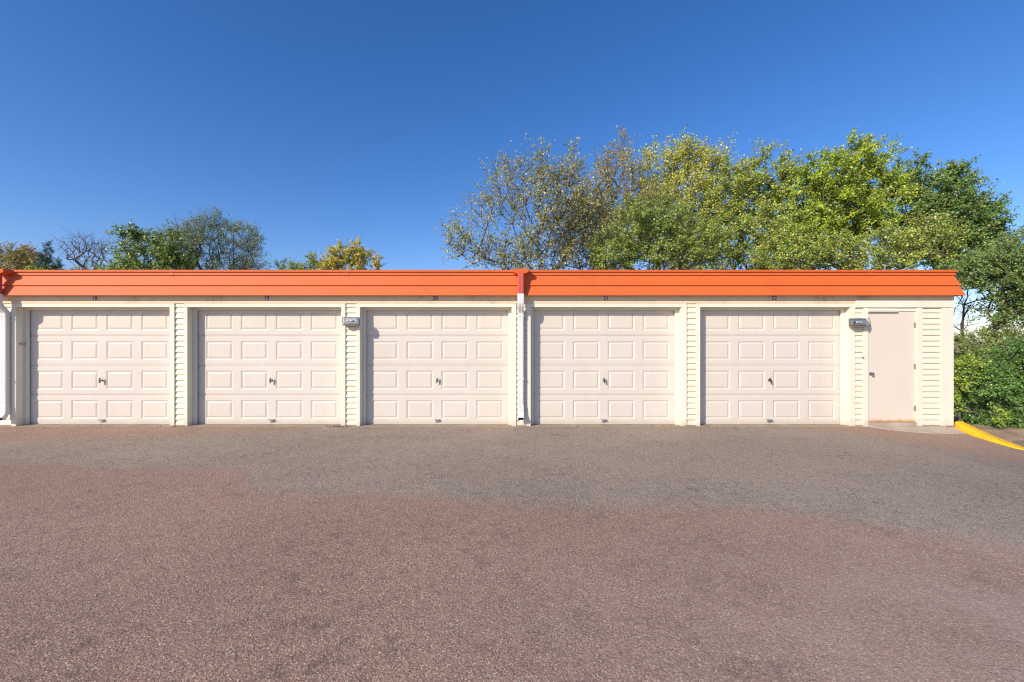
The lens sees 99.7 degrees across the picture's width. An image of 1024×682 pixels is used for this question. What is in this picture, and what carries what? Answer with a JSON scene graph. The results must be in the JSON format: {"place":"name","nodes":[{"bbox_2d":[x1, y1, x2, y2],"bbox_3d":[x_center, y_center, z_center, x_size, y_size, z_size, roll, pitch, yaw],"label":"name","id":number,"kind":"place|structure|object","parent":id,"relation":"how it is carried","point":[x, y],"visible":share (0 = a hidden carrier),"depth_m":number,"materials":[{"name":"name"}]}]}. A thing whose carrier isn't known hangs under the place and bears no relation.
{"place":"outdoors","nodes":[
{"label":"outdoors","id":0,"kind":"place"},
{"bbox_2d":[0,426,1023,681],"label":"parking lot","id":1,"kind":"structure","parent":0,"point":[476,554],"depth_m":3.18,"materials":[{"name":"grey asphalt"}]},
{"bbox_2d":[4,424,954,427],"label":"threshold slab","id":2,"kind":"structure","parent":1,"relation":"on","point":[457,425],"depth_m":8.04,"materials":[{"name":"concrete"}]},
{"bbox_2d":[93,425,951,426],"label":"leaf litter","id":3,"kind":"object","parent":1,"relation":"on","point":[343,425],"visible":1,"depth_m":7.96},
{"bbox_2d":[868,426,965,433],"bbox_3d":[7.370,1.634,7.856,1.580,0.131,0.269,0,0,0],"label":"concrete landing","id":4,"kind":"object","parent":1,"relation":"on","point":[939,430],"visible":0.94,"depth_m":7.86,"materials":[{"name":"grey concrete"}]},
{"bbox_2d":[955,421,1023,449],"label":"kerb","id":5,"kind":"structure","parent":1,"relation":"on","point":[968,428],"depth_m":7.56,"materials":[{"name":"yellow paint"}]},
{"bbox_2d":[0,0,1023,341],"label":"sky","id":6,"kind":"structure","parent":0,"point":[316,124],"materials":[{"name":"blue"}]},
{"bbox_2d":[954,342,1023,441],"bbox_3d":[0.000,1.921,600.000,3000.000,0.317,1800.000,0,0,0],"label":"ground","id":7,"kind":"structure","parent":0,"point":[1010,434],"depth_m":8.66,"materials":[{"name":"grey concrete"}]},
{"bbox_2d":[0,240,38,269],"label":"round tree","id":8,"kind":"object","parent":7,"relation":"on","point":[9,257],"visible":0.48,"depth_m":29.94,"materials":[{"name":"brown plant"}]},
{"bbox_2d":[11,241,45,269],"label":"red tree","id":9,"kind":"object","parent":7,"relation":"on","point":[29,253],"visible":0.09,"depth_m":32.73,"materials":[{"name":"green plant"}]},
{"bbox_2d":[15,262,51,269],"bbox_3d":[-24.019,-1.001,22.018,1.943,6.005,1.739,0,0,0],"label":"shrub","id":10,"kind":"object","parent":7,"relation":"on","point":[29,268],"visible":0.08,"depth_m":21.71,"materials":[{"name":"green plant"}]},
{"bbox_2d":[33,239,72,269],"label":"pine tree","id":11,"kind":"object","parent":7,"relation":"on","point":[47,259],"visible":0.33,"depth_m":25.84,"materials":[{"name":"green plant"}]},
{"bbox_2d":[66,259,94,269],"bbox_3d":[-28.463,-1.742,29.020,3.864,7.495,3.169,0,0,0],"label":"shrub","id":12,"kind":"object","parent":7,"relation":"on","point":[85,266],"visible":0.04,"depth_m":28.66,"materials":[{"name":"green plant"}]},
{"bbox_2d":[46,227,117,269],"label":"bare tree","id":13,"kind":"object","parent":7,"relation":"on","point":[94,263],"visible":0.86,"depth_m":26.74,"materials":[{"name":"brown plant"}]},
{"bbox_2d":[88,217,205,269],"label":"broadleaf tree","id":14,"kind":"object","parent":7,"relation":"on","point":[164,256],"visible":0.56,"depth_m":23.53,"materials":[{"name":"green plant"}]},
{"bbox_2d":[147,204,277,269],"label":"locust tree","id":15,"kind":"object","parent":7,"relation":"on","point":[243,263],"visible":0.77,"depth_m":29.67,"materials":[{"name":"green plant"}]},
{"bbox_2d":[270,256,295,269],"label":"round tree","id":16,"kind":"object","parent":7,"relation":"on","point":[276,263],"visible":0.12,"depth_m":39.70,"materials":[{"name":"green plant"}]},
{"bbox_2d":[284,250,321,269],"bbox_3d":[-13.439,-1.997,27.858,2.280,8.037,2.364,0,0,38],"label":"shrub","id":17,"kind":"object","parent":7,"relation":"on","point":[303,267],"visible":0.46,"depth_m":27.71,"materials":[{"name":"green plant"}]},
{"bbox_2d":[314,236,385,269],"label":"round tree","id":18,"kind":"object","parent":7,"relation":"on","point":[334,261],"visible":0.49,"depth_m":31.30,"materials":[{"name":"yellow plant"}]},
{"bbox_2d":[0,269,965,426],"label":"garage building","id":19,"kind":"structure","parent":7,"relation":"on","point":[520,347],"depth_m":8.18,"materials":[{"name":"beige plastic"}]},
{"bbox_2d":[30,310,169,423],"bbox_3d":[-7.762,0.463,8.178,2.790,2.238,0.124,0,0,0],"label":"garage door","id":20,"kind":"structure","parent":19,"relation":"in","point":[87,366],"depth_m":8.18,"materials":[{"name":"paint"}]},
{"bbox_2d":[198,310,340,423],"bbox_3d":[-4.551,0.463,8.178,2.790,2.238,0.124,0,0,0],"label":"garage door","id":21,"kind":"structure","parent":19,"relation":"in","point":[255,366],"depth_m":8.18,"materials":[{"name":"paint"}]},
{"bbox_2d":[342,317,358,325],"bbox_3d":[-2.959,-0.361,7.921,0.270,0.158,0.125,0,0,0],"label":"wall light","id":22,"kind":"object","parent":19,"relation":"attached to","point":[350,321],"visible":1,"depth_m":7.87,"materials":[{"name":"grey metal"}]},
{"bbox_2d":[366,310,507,423],"bbox_3d":[-1.415,0.463,8.178,2.790,2.238,0.124,0,0,0],"label":"garage door","id":23,"kind":"structure","parent":19,"relation":"in","point":[423,366],"depth_m":8.18,"materials":[{"name":"paint"}]},
{"bbox_2d":[534,310,673,423],"bbox_3d":[1.738,0.463,8.178,2.790,2.238,0.124,0,0,0],"label":"garage door","id":24,"kind":"structure","parent":19,"relation":"in","point":[591,366],"depth_m":8.18,"materials":[{"name":"paint"}]},
{"bbox_2d":[700,310,839,423],"bbox_3d":[4.870,0.463,8.178,2.790,2.238,0.124,0,0,0],"label":"garage door","id":25,"kind":"structure","parent":19,"relation":"in","point":[757,366],"depth_m":8.18,"materials":[{"name":"paint"}]},
{"bbox_2d":[849,318,869,326],"bbox_3d":[6.377,-0.338,7.921,0.305,0.158,0.125,0,0,0],"label":"wall light","id":26,"kind":"object","parent":19,"relation":"attached to","point":[859,322],"visible":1,"depth_m":7.87,"materials":[{"name":"grey metal"}]},
{"bbox_2d":[868,311,915,421],"bbox_3d":[7.043,0.474,8.002,0.900,2.047,0.111,0,0,0],"label":"entry door","id":27,"kind":"structure","parent":19,"relation":"in","point":[891,335],"depth_m":8.01,"materials":[{"name":"paint"}]},
{"bbox_2d":[432,133,611,269],"bbox_3d":[0.349,-3.234,18.041,7.387,10.490,4.345,0,0,0],"label":"poplar tree","id":28,"kind":"object","parent":7,"relation":"on","point":[555,221],"visible":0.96,"depth_m":17.64,"materials":[{"name":"green plant"}]},
{"bbox_2d":[542,125,670,269],"bbox_3d":[4.265,-4.028,19.797,5.800,12.036,4.471,0,0,0],"label":"poplar tree","id":29,"kind":"object","parent":7,"relation":"on","point":[606,192],"visible":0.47,"depth_m":19.73,"materials":[{"name":"green plant"}]},
{"bbox_2d":[583,182,735,269],"bbox_3d":[5.924,-2.165,17.501,6.076,8.295,3.460,0,0,0],"label":"poplar tree","id":30,"kind":"object","parent":7,"relation":"on","point":[639,214],"visible":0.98,"depth_m":16.99,"materials":[{"name":"green plant"}]},
{"bbox_2d":[627,124,762,269],"bbox_3d":[9.062,-4.470,21.769,6.717,12.924,5.633,0,0,0],"label":"poplar tree","id":31,"kind":"object","parent":7,"relation":"on","point":[672,174],"visible":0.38,"depth_m":21.54,"materials":[{"name":"green plant"}]},
{"bbox_2d":[692,137,836,269],"bbox_3d":[11.810,-3.745,19.684,6.320,11.476,5.072,0,0,0],"label":"poplar tree","id":32,"kind":"object","parent":7,"relation":"on","point":[767,219],"visible":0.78,"depth_m":19.47,"materials":[{"name":"green plant"}]},
{"bbox_2d":[766,126,925,269],"bbox_3d":[14.608,-3.588,19.133,6.394,11.185,4.069,0,0,0],"label":"poplar tree","id":33,"kind":"object","parent":7,"relation":"on","point":[857,198],"visible":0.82,"depth_m":18.48,"materials":[{"name":"green plant"}]},
{"bbox_2d":[747,205,975,269],"bbox_3d":[13.736,-1.694,17.418,8.518,7.352,3.470,0,0,0],"label":"poplar tree","id":34,"kind":"object","parent":7,"relation":"on","point":[903,254],"visible":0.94,"depth_m":16.79,"materials":[{"name":"green plant"}]},
{"bbox_2d":[886,148,1020,269],"bbox_3d":[19.203,-3.243,18.971,5.977,10.455,3.775,0,0,0],"label":"poplar tree","id":35,"kind":"object","parent":7,"relation":"on","point":[972,206],"visible":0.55,"depth_m":18.20,"materials":[{"name":"green plant"}]},
{"bbox_2d":[954,350,991,420],"bbox_3d":[9.627,1.036,9.237,0.953,1.689,0.770,0,0,0],"label":"shrub","id":36,"kind":"object","parent":7,"relation":"on","point":[960,364],"visible":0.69,"depth_m":9.14,"materials":[{"name":"green plant"}]},
{"bbox_2d":[954,279,997,336],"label":"bare tree","id":37,"kind":"object","parent":7,"relation":"on","point":[963,314],"visible":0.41,"depth_m":13.93,"materials":[{"name":"plant"}]},
{"bbox_2d":[934,224,1023,398],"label":"ash tree","id":38,"kind":"object","parent":7,"relation":"on","point":[1003,267],"visible":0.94,"depth_m":12.77,"materials":[{"name":"green plant"}]},
{"bbox_2d":[954,333,1023,428],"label":"shrub","id":39,"kind":"object","parent":7,"relation":"on","point":[997,381],"visible":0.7,"depth_m":9.24,"materials":[{"name":"green plant"}]},
{"bbox_2d":[954,321,1023,396],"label":"shrub","id":40,"kind":"object","parent":7,"relation":"on","point":[997,338],"visible":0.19,"depth_m":12.52,"materials":[{"name":"green plant"}]},
{"bbox_2d":[992,406,1011,429],"bbox_3d":[9.850,1.600,8.713,0.302,0.564,0.260,0,0,17],"label":"shrub","id":41,"kind":"object","parent":7,"relation":"on","point":[996,419],"visible":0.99,"depth_m":8.69,"materials":[{"name":"green plant"}]},
{"bbox_2d":[1011,440,1023,446],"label":"path","id":42,"kind":"structure","parent":0,"point":[1020,442],"depth_m":7.87,"materials":[{"name":"concrete"}]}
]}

